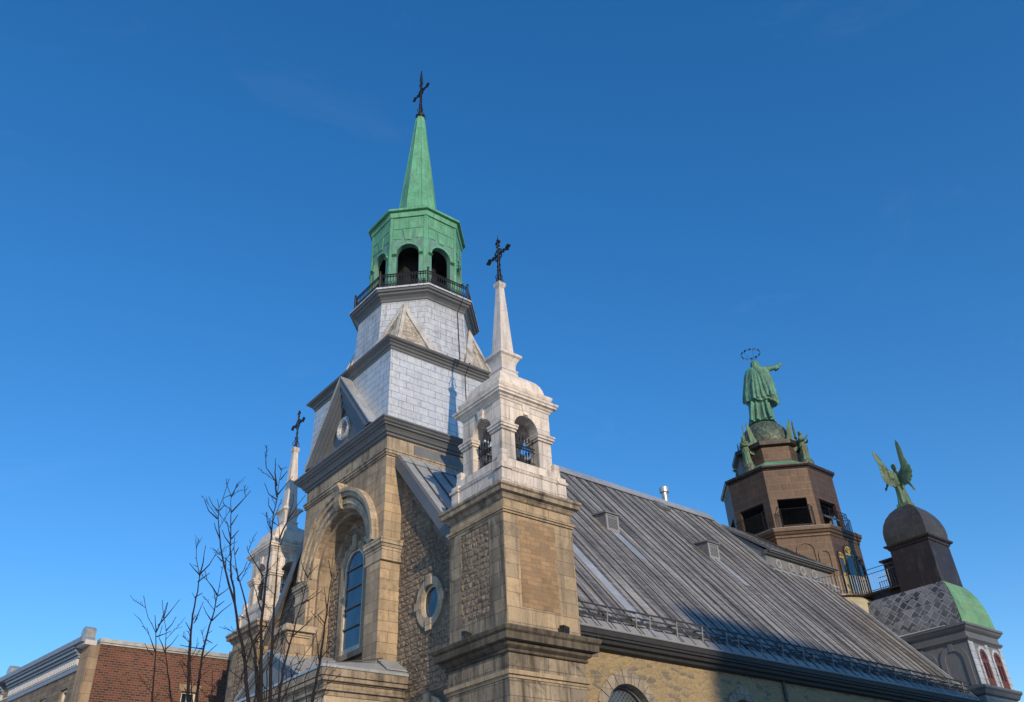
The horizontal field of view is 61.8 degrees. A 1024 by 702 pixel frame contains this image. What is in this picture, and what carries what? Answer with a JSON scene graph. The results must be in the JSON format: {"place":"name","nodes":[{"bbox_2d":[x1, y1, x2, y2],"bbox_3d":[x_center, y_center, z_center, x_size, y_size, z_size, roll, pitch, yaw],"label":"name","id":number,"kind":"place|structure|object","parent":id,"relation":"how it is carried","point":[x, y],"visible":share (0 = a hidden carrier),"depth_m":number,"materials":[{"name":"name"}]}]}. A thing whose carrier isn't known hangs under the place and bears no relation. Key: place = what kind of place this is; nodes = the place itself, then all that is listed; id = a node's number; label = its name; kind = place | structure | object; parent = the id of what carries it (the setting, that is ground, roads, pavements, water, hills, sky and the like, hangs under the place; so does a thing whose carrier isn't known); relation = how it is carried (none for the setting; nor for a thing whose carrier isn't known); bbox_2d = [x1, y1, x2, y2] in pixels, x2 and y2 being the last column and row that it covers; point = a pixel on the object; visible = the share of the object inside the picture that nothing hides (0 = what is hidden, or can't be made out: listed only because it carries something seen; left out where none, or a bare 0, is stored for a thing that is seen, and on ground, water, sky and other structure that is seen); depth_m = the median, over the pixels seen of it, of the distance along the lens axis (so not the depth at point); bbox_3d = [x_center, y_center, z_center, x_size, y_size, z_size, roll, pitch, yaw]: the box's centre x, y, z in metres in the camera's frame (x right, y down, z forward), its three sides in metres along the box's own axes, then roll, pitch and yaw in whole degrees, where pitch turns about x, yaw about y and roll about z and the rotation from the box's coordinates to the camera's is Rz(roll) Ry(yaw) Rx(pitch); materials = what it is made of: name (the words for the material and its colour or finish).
{"place":"outdoors","nodes":[
{"label":"outdoors","id":0,"kind":"place"},
{"bbox_2d":[0,626,230,701],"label":"brick building","id":1,"kind":"structure","parent":0,"point":[85,667],"depth_m":38.28,"materials":[{"name":"brown brick"}]},
{"bbox_2d":[0,0,1023,701],"label":"sky","id":2,"kind":"structure","parent":0,"point":[192,192],"materials":[{"name":"blue"}]},
{"bbox_2d":[225,113,1022,701],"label":"chapel","id":3,"kind":"structure","parent":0,"point":[477,557],"depth_m":32.00,"materials":[{"name":"stone"}]},
{"bbox_2d":[291,410,304,446],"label":"turret cross","id":4,"kind":"object","parent":3,"relation":"on","point":[298,422],"visible":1,"depth_m":41.80,"materials":[{"name":"black metal"}]},
{"bbox_2d":[413,71,429,113],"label":"spire cross","id":5,"kind":"object","parent":3,"relation":"on","point":[419,95],"visible":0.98,"depth_m":47.31,"materials":[{"name":"black metal"}]},
{"bbox_2d":[486,235,510,281],"bbox_3d":[-0.501,-3.388,31.692,0.380,2.350,1.424,22,-41,-33],"label":"turret cross","id":6,"kind":"object","parent":3,"relation":"on","point":[499,251],"visible":1,"depth_m":31.66,"materials":[{"name":"black metal"}]},
{"bbox_2d":[732,444,740,475],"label":"angel statue","id":7,"kind":"object","parent":3,"relation":"on","point":[735,471],"visible":0.19,"depth_m":54.95,"materials":[{"name":"green metal"}]},
{"bbox_2d":[739,424,756,464],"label":"angel statue","id":8,"kind":"object","parent":3,"relation":"on","point":[746,452],"visible":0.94,"depth_m":52.02,"materials":[{"name":"green metal"}]},
{"bbox_2d":[741,348,781,426],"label":"woman statue","id":9,"kind":"object","parent":3,"relation":"on","point":[761,400],"visible":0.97,"depth_m":55.23,"materials":[{"name":"green metal"}]},
{"bbox_2d":[786,419,810,459],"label":"angel statue","id":10,"kind":"object","parent":3,"relation":"on","point":[802,443],"visible":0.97,"depth_m":51.84,"materials":[{"name":"green metal"}]},
{"bbox_2d":[872,440,915,503],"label":"angel statue","id":11,"kind":"object","parent":3,"relation":"on","point":[900,479],"visible":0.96,"depth_m":45.28,"materials":[{"name":"green metal"}]},
{"label":"ground","id":12,"kind":"structure","parent":0,"visible":0},
{"bbox_2d":[132,598,177,701],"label":"bare sapling","id":13,"kind":"object","parent":12,"relation":"on","point":[156,629],"visible":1,"depth_m":13.66,"materials":[{"name":"brown plant"}]},
{"bbox_2d":[159,600,183,701],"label":"bare sapling","id":14,"kind":"object","parent":12,"relation":"on","point":[166,663],"visible":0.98,"depth_m":14.21,"materials":[{"name":"brown plant"}]},
{"bbox_2d":[180,538,237,701],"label":"bare sapling","id":15,"kind":"object","parent":12,"relation":"on","point":[188,676],"visible":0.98,"depth_m":13.06,"materials":[{"name":"brown plant"}]},
{"bbox_2d":[202,444,306,701],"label":"bare sapling","id":16,"kind":"object","parent":12,"relation":"on","point":[259,689],"visible":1,"depth_m":12.44,"materials":[{"name":"brown plant"}]},
{"bbox_2d":[272,553,341,701],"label":"bare sapling","id":17,"kind":"object","parent":12,"relation":"on","point":[278,689],"visible":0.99,"depth_m":13.84,"materials":[{"name":"brown plant"}]}
]}

